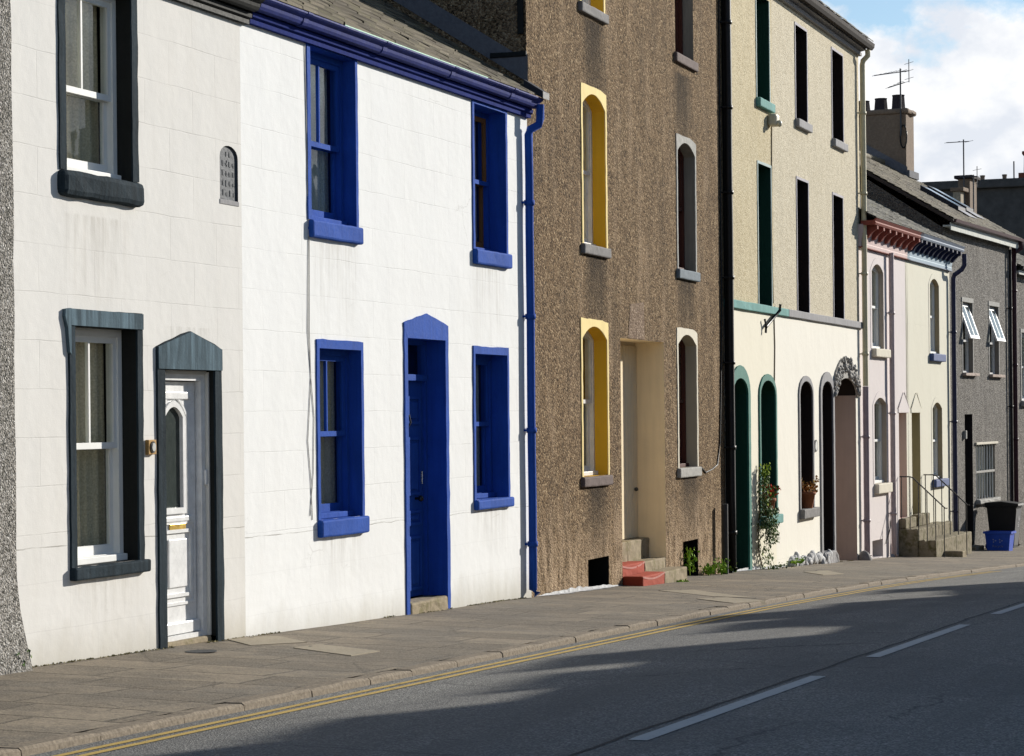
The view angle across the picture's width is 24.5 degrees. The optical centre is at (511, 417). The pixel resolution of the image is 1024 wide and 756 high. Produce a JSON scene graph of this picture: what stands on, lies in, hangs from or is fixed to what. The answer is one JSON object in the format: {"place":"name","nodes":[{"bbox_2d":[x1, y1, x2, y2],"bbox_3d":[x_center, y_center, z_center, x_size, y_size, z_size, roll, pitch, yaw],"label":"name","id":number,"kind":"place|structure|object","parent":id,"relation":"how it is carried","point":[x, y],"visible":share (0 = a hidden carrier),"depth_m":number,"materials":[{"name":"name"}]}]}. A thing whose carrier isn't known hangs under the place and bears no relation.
{"place":"outdoors","nodes":[
{"label":"outdoors","id":0,"kind":"place"},
{"bbox_2d":[11,0,264,732],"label":"white house","id":1,"kind":"structure","parent":0,"point":[128,359],"depth_m":19.01,"materials":[{"name":"paint"}]},
{"bbox_2d":[57,0,143,206],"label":"sash window","id":2,"kind":"structure","parent":1,"relation":"in","point":[98,152],"depth_m":18.92,"materials":[{"name":"white paint"}]},
{"bbox_2d":[62,308,150,580],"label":"sash window","id":3,"kind":"structure","parent":1,"relation":"in","point":[104,349],"depth_m":18.96,"materials":[{"name":"white paint"}]},
{"bbox_2d":[155,331,224,648],"bbox_3d":[-2.781,0.771,19.875,0.225,2.988,1.147,-1,0,20],"label":"front door","id":4,"kind":"structure","parent":1,"relation":"in","point":[189,434],"depth_m":20.07,"materials":[{"name":"white plastic"}]},
{"bbox_2d":[0,546,1023,746],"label":"pavement","id":5,"kind":"structure","parent":0,"point":[39,702],"depth_m":19.71,"materials":[{"name":"grey concrete"}]},
{"bbox_2d":[16,649,31,665],"bbox_3d":[-3.609,1.768,17.216,0.169,0.156,0.262,-1,0,11],"label":"weed","id":6,"kind":"object","parent":5,"relation":"on","point":[25,660],"visible":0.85,"depth_m":17.19,"materials":[{"name":"green plant"}]},
{"bbox_2d":[185,650,216,652],"bbox_3d":[-2.515,1.893,19.117,0.260,0.006,0.260,-1,0,20],"label":"drain grating","id":7,"kind":"object","parent":5,"relation":"on","point":[199,651],"visible":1,"depth_m":19.08,"materials":[{"name":"grey metal"}]},
{"bbox_2d":[227,636,306,645],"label":"slab","id":8,"kind":"structure","parent":5,"relation":"on","point":[262,640],"depth_m":20.37,"materials":[{"name":"concrete"}]},
{"bbox_2d":[293,644,379,655],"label":"slab","id":9,"kind":"structure","parent":5,"relation":"on","point":[346,651],"depth_m":19.52,"materials":[{"name":"concrete"}]},
{"bbox_2d":[32,548,985,667],"bbox_3d":[4.413,2.596,39.246,0.581,1.682,46.710,-1,0,21],"label":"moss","id":10,"kind":"object","parent":5,"relation":"on","point":[258,635],"visible":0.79,"depth_m":20.09,"materials":[{"name":"green plant"}]},
{"bbox_2d":[539,584,619,595],"bbox_3d":[0.929,2.161,29.549,0.135,0.128,3.630,-1,0,19],"label":"whitewash spill","id":11,"kind":"object","parent":5,"relation":"on","point":[571,589],"visible":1,"depth_m":29.44,"materials":[{"name":"white paint"}]},
{"bbox_2d":[683,547,699,573],"bbox_3d":[2.602,2.080,34.428,0.174,0.448,0.737,-1,0,19],"label":"weed","id":12,"kind":"object","parent":5,"relation":"on","point":[695,559],"visible":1,"depth_m":34.39,"materials":[{"name":"green plant"}]},
{"bbox_2d":[658,590,752,597],"bbox_3d":[2.349,2.225,29.388,0.618,0.095,1.939,-1,0,-19],"label":"inspection cover","id":13,"kind":"object","parent":5,"relation":"on","point":[703,593],"visible":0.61,"depth_m":29.35,"materials":[{"name":"concrete"}]},
{"bbox_2d":[699,561,718,575],"bbox_3d":[2.960,2.276,35.335,0.178,0.225,0.851,-1,0,19],"label":"weed","id":14,"kind":"object","parent":5,"relation":"on","point":[710,570],"visible":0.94,"depth_m":35.27,"materials":[{"name":"green plant"}]},
{"bbox_2d":[715,557,729,574],"bbox_3d":[3.180,2.263,35.796,0.176,0.290,0.591,-1,0,19],"label":"weed","id":15,"kind":"object","parent":5,"relation":"on","point":[722,568],"visible":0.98,"depth_m":35.77,"materials":[{"name":"green plant"}]},
{"bbox_2d":[698,597,765,605],"bbox_3d":[2.640,2.187,27.982,0.650,0.094,1.306,-1,0,-20],"label":"inspection cover","id":16,"kind":"object","parent":5,"relation":"on","point":[730,600],"visible":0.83,"depth_m":27.93,"materials":[{"name":"concrete"}]},
{"bbox_2d":[737,566,785,570],"bbox_3d":[4.104,2.479,38.657,0.123,0.172,4.100,-1,0,20],"label":"whitewash spill","id":17,"kind":"object","parent":5,"relation":"on","point":[753,568],"visible":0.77,"depth_m":38.40,"materials":[{"name":"white paint"}]},
{"bbox_2d":[787,557,804,564],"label":"weed","id":18,"kind":"object","parent":5,"relation":"on","point":[802,560],"visible":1,"depth_m":40.66,"materials":[{"name":"green plant"}]},
{"bbox_2d":[806,570,842,574],"bbox_3d":[4.933,2.490,37.481,0.577,0.138,2.244,-1,0,-4],"label":"inspection cover","id":19,"kind":"object","parent":5,"relation":"on","point":[826,572],"visible":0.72,"depth_m":37.35,"materials":[{"name":"concrete"}]},
{"bbox_2d":[899,513,971,576],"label":"stone steps","id":20,"kind":"structure","parent":5,"relation":"on","point":[913,542],"depth_m":50.12,"materials":[{"name":"stone"}]},
{"bbox_2d":[899,476,947,556],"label":"handrail","id":21,"kind":"object","parent":20,"relation":"attached to","point":[927,508],"visible":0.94,"depth_m":49.62,"materials":[{"name":"grey metal"}]},
{"bbox_2d":[923,474,969,550],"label":"handrail","id":22,"kind":"object","parent":20,"relation":"attached to","point":[950,505],"visible":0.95,"depth_m":51.87,"materials":[{"name":"grey metal"}]},
{"bbox_2d":[983,530,1015,550],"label":"recycling box","id":23,"kind":"object","parent":5,"relation":"on","point":[999,540],"visible":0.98,"depth_m":56.53,"materials":[{"name":"blue plastic"}]},
{"bbox_2d":[983,501,1023,548],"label":"wheelie bin","id":24,"kind":"object","parent":5,"relation":"on","point":[1004,515],"visible":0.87,"depth_m":57.03,"materials":[{"name":"black plastic"}]},
{"bbox_2d":[30,566,1023,755],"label":"road","id":25,"kind":"structure","parent":0,"point":[959,692],"depth_m":15.52,"materials":[{"name":"grey asphalt"}]},
{"bbox_2d":[0,562,1023,755],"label":"kerb","id":26,"kind":"structure","parent":25,"relation":"on","point":[43,745],"depth_m":17.30,"materials":[{"name":"concrete"}]},
{"bbox_2d":[53,571,991,755],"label":"yellow line","id":27,"kind":"object","parent":25,"relation":"on","point":[149,736],"visible":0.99,"depth_m":16.88,"materials":[{"name":"paint"}]},
{"bbox_2d":[77,571,997,755],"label":"yellow line","id":28,"kind":"object","parent":25,"relation":"on","point":[175,735],"visible":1,"depth_m":16.88,"materials":[{"name":"paint"}]},
{"bbox_2d":[628,676,824,739],"bbox_3d":[1.436,1.799,14.856,0.114,0.115,4.350,-1,0,20],"label":"line","id":29,"kind":"object","parent":25,"relation":"on","point":[695,719],"visible":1,"depth_m":14.41,"materials":[{"name":"white paint"}]},
{"bbox_2d":[568,601,1022,755],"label":"road seam","id":30,"kind":"object","parent":25,"relation":"on","point":[765,687],"visible":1,"depth_m":15.66,"materials":[{"name":"grey asphalt"}]},
{"bbox_2d":[866,624,967,656],"bbox_3d":[3.607,1.944,20.718,0.113,0.117,4.350,-1,0,20],"label":"line","id":31,"kind":"object","parent":25,"relation":"on","point":[911,643],"visible":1,"depth_m":20.42,"materials":[{"name":"white paint"}]},
{"bbox_2d":[991,603,1023,613],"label":"line","id":32,"kind":"object","parent":25,"relation":"on","point":[1009,609],"visible":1,"depth_m":25.40,"materials":[{"name":"white paint"}]},
{"bbox_2d":[821,0,1023,181],"label":"sky","id":33,"kind":"structure","parent":0,"point":[966,57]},
{"bbox_3d":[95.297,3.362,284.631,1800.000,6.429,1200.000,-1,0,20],"label":"ground","id":34,"kind":"structure","parent":0,"visible":0},
{"bbox_2d":[0,0,32,674],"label":"pebbledash house","id":35,"kind":"structure","parent":34,"relation":"on","point":[13,642],"depth_m":17.14,"materials":[{"name":"grey stone"}]},
{"bbox_2d":[240,0,548,688],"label":"white house","id":36,"kind":"structure","parent":34,"relation":"on","point":[388,302],"depth_m":23.68,"materials":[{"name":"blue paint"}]},
{"bbox_2d":[306,43,363,244],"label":"sash window","id":37,"kind":"structure","parent":36,"relation":"in","point":[331,77],"depth_m":23.06,"materials":[{"name":"blue paint"}]},
{"bbox_2d":[316,339,369,537],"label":"sash window","id":38,"kind":"structure","parent":36,"relation":"in","point":[339,363],"depth_m":23.13,"materials":[{"name":"blue paint"}]},
{"bbox_2d":[403,313,450,614],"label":"front door","id":39,"kind":"structure","parent":36,"relation":"in","point":[425,338],"depth_m":25.24,"materials":[{"name":"blue paint"}]},
{"bbox_2d":[471,99,512,268],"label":"sash window","id":40,"kind":"structure","parent":36,"relation":"in","point":[489,123],"depth_m":27.05,"materials":[{"name":"blue paint"}]},
{"bbox_2d":[472,346,513,509],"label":"sash window","id":41,"kind":"structure","parent":36,"relation":"in","point":[490,365],"depth_m":27.03,"materials":[{"name":"blue paint"}]},
{"bbox_2d":[383,0,664,644],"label":"brown house","id":42,"kind":"structure","parent":34,"relation":"on","point":[578,61],"depth_m":29.60,"materials":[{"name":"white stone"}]},
{"bbox_2d":[578,0,608,24],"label":"sash window","id":43,"kind":"structure","parent":42,"relation":"in","point":[595,9],"depth_m":30.42,"materials":[{"name":"stone"}]},
{"bbox_2d":[580,82,611,258],"bbox_3d":[0.942,-3.142,30.287,0.339,2.163,1.163,-1,0,19],"label":"sash window","id":44,"kind":"structure","parent":42,"relation":"in","point":[593,113],"depth_m":30.72,"materials":[{"name":"yellow paint"}]},
{"bbox_2d":[580,317,612,487],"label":"sash window","id":45,"kind":"structure","parent":42,"relation":"in","point":[594,337],"depth_m":30.72,"materials":[{"name":"yellow paint"}]},
{"bbox_2d":[620,0,737,615],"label":"brown house","id":46,"kind":"structure","parent":34,"relation":"on","point":[674,504],"depth_m":34.56,"materials":[{"name":"brown concrete"}]},
{"bbox_2d":[674,0,698,71],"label":"sash window","id":47,"kind":"structure","parent":46,"relation":"in","point":[683,54],"depth_m":35.07,"materials":[{"name":"brown wood"}]},
{"bbox_2d":[675,133,699,281],"bbox_3d":[2.449,-3.054,34.615,0.327,2.100,1.177,-1,0,19],"label":"sash window","id":48,"kind":"structure","parent":46,"relation":"in","point":[686,203],"depth_m":35.05,"materials":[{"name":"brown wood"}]},
{"bbox_2d":[676,327,701,477],"bbox_3d":[2.465,-0.214,34.577,0.327,2.177,1.220,-1,0,19],"label":"sash window","id":49,"kind":"structure","parent":46,"relation":"in","point":[686,339],"depth_m":35.04,"materials":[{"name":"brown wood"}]},
{"bbox_2d":[721,0,788,572],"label":"tan house","id":50,"kind":"structure","parent":34,"relation":"on","point":[755,119],"depth_m":38.40,"materials":[{"name":"beige paint"}]},
{"bbox_2d":[734,365,751,570],"bbox_3d":[3.462,1.044,37.595,0.486,3.742,1.277,-1,0,20],"label":"arched door","id":51,"kind":"structure","parent":50,"relation":"in","point":[742,383],"depth_m":38.02,"materials":[{"name":"green paint"}]},
{"bbox_2d":[755,0,774,113],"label":"sash window","id":52,"kind":"structure","parent":50,"relation":"in","point":[762,7],"depth_m":39.68,"materials":[{"name":"green paint"}]},
{"bbox_2d":[757,160,772,305],"bbox_3d":[4.039,-3.041,39.302,0.355,2.373,1.000,-1,0,20],"label":"sash window","id":53,"kind":"structure","parent":50,"relation":"in","point":[764,171],"depth_m":39.70,"materials":[{"name":"black glass"}]},
{"bbox_2d":[758,374,782,525],"bbox_3d":[4.170,0.531,39.379,0.404,2.506,1.311,-1,0,20],"label":"arched window","id":54,"kind":"structure","parent":50,"relation":"in","point":[767,392],"depth_m":39.83,"materials":[{"name":"green paint"}]},
{"bbox_2d":[762,484,780,515],"bbox_3d":[4.240,1.345,39.207,0.344,0.570,0.647,-1,0,20],"label":"flower pot","id":55,"kind":"object","parent":50,"relation":"on","point":[774,493],"visible":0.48,"depth_m":39.12,"materials":[{"name":"ceramic"}]},
{"bbox_2d":[757,462,792,569],"bbox_3d":[4.357,1.635,39.065,0.277,1.807,1.513,-1,0,22],"label":"ivy","id":56,"kind":"object","parent":50,"relation":"attached to","point":[770,525],"visible":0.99,"depth_m":38.58,"materials":[{"name":"green plant"}]},
{"bbox_2d":[771,0,874,593],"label":"tan house","id":57,"kind":"structure","parent":34,"relation":"on","point":[818,47],"depth_m":43.20,"materials":[{"name":"brown paint"}]},
{"bbox_2d":[796,176,809,312],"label":"sash window","id":58,"kind":"structure","parent":57,"relation":"in","point":[802,185],"depth_m":42.42,"materials":[{"name":"black glass"}]},
{"bbox_2d":[794,21,812,132],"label":"sash window","id":59,"kind":"structure","parent":57,"relation":"in","point":[800,33],"depth_m":42.41,"materials":[{"name":"black glass"}]},
{"bbox_2d":[798,376,819,518],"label":"arched window","id":60,"kind":"structure","parent":57,"relation":"in","point":[805,390],"depth_m":42.55,"materials":[{"name":"black glass"}]},
{"bbox_2d":[801,475,818,507],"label":"flower pot","id":61,"kind":"object","parent":57,"relation":"on","point":[807,499],"visible":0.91,"depth_m":41.99,"materials":[{"name":"ceramic"}]},
{"bbox_2d":[819,372,837,563],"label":"arched door","id":62,"kind":"structure","parent":57,"relation":"in","point":[826,389],"depth_m":44.18,"materials":[{"name":"brown paint"}]},
{"bbox_2d":[832,192,844,318],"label":"sash window","id":63,"kind":"structure","parent":57,"relation":"in","point":[837,200],"depth_m":45.28,"materials":[{"name":"black glass"}]},
{"bbox_2d":[831,46,847,151],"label":"sash window","id":64,"kind":"structure","parent":57,"relation":"in","point":[837,76],"depth_m":45.39,"materials":[{"name":"black glass"}]},
{"bbox_2d":[858,200,923,579],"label":"pink house","id":65,"kind":"structure","parent":34,"relation":"on","point":[891,242],"depth_m":48.82,"materials":[{"name":"white paint"}]},
{"bbox_2d":[870,257,890,357],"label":"arched window","id":66,"kind":"structure","parent":65,"relation":"in","point":[877,275],"depth_m":48.67,"materials":[{"name":"grey glass"}]},
{"bbox_2d":[873,391,892,493],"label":"arched window","id":67,"kind":"structure","parent":65,"relation":"in","point":[880,405],"depth_m":48.83,"materials":[{"name":"white paint"}]},
{"bbox_2d":[898,392,909,517],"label":"front door","id":68,"kind":"structure","parent":65,"relation":"in","point":[903,407],"depth_m":50.30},
{"bbox_2d":[860,195,966,531],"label":"cream house","id":69,"kind":"structure","parent":34,"relation":"on","point":[933,256],"depth_m":52.86,"materials":[{"name":"white paint"}]},
{"bbox_2d":[911,392,921,513],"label":"front door","id":70,"kind":"structure","parent":69,"relation":"in","point":[916,407],"depth_m":51.92,"materials":[{"name":"beige wood"}]},
{"bbox_2d":[928,273,945,361],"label":"arched window","id":71,"kind":"structure","parent":69,"relation":"in","point":[935,354],"depth_m":53.88,"materials":[{"name":"white paint"}]},
{"bbox_2d":[931,396,948,486],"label":"arched window","id":72,"kind":"structure","parent":69,"relation":"in","point":[937,439],"depth_m":54.08,"materials":[{"name":"white paint"}]},
{"bbox_2d":[859,94,1023,566],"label":"grey house","id":73,"kind":"structure","parent":34,"relation":"on","point":[986,372],"depth_m":58.58,"materials":[{"name":"white stone"}]},
{"bbox_2d":[874,59,912,135],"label":"tv aerial","id":74,"kind":"object","parent":73,"relation":"attached to","point":[908,70],"visible":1,"depth_m":61.51,"materials":[{"name":"metal"}]},
{"bbox_2d":[950,187,968,203],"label":"chimney stack","id":75,"kind":"object","parent":73,"relation":"on","point":[958,193],"visible":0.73,"depth_m":69.23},
{"bbox_2d":[946,139,972,203],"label":"tv aerial","id":76,"kind":"object","parent":75,"relation":"attached to","point":[963,141],"visible":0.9,"depth_m":69.53,"materials":[{"name":"metal"}]},
{"bbox_2d":[960,169,981,210],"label":"tv aerial","id":77,"kind":"object","parent":75,"relation":"attached to","point":[973,176],"visible":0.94,"depth_m":68.59,"materials":[{"name":"metal"}]},
{"bbox_2d":[961,297,979,375],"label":"casement window","id":78,"kind":"structure","parent":73,"relation":"in","point":[968,324],"depth_m":57.10,"materials":[{"name":"white plastic"}]},
{"bbox_2d":[963,414,983,549],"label":"front door","id":79,"kind":"structure","parent":73,"relation":"in","point":[967,434],"depth_m":57.05,"materials":[{"name":"paint"}]},
{"bbox_2d":[975,441,1000,504],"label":"barred window","id":80,"kind":"structure","parent":73,"relation":"in","point":[985,451],"depth_m":58.77,"materials":[{"name":"white paint"}]},
{"bbox_2d":[988,301,1005,377],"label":"casement window","id":81,"kind":"structure","parent":73,"relation":"in","point":[993,307],"depth_m":59.67,"materials":[{"name":"white plastic"}]},
{"bbox_2d":[922,151,1023,255],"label":"building","id":82,"kind":"structure","parent":34,"relation":"on","point":[1000,202],"depth_m":94.03,"materials":[{"name":"stone"}]},
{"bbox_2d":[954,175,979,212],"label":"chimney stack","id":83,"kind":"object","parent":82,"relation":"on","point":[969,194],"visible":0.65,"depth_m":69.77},
{"bbox_2d":[1012,253,1023,546],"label":"grey house","id":84,"kind":"structure","parent":34,"relation":"on","point":[1020,308],"depth_m":61.90,"materials":[{"name":"white stone"}]},
{"bbox_2d":[1020,329,1023,406],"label":"sash window","id":85,"kind":"structure","parent":84,"relation":"in","point":[1021,330],"depth_m":62.20,"materials":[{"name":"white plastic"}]}
]}

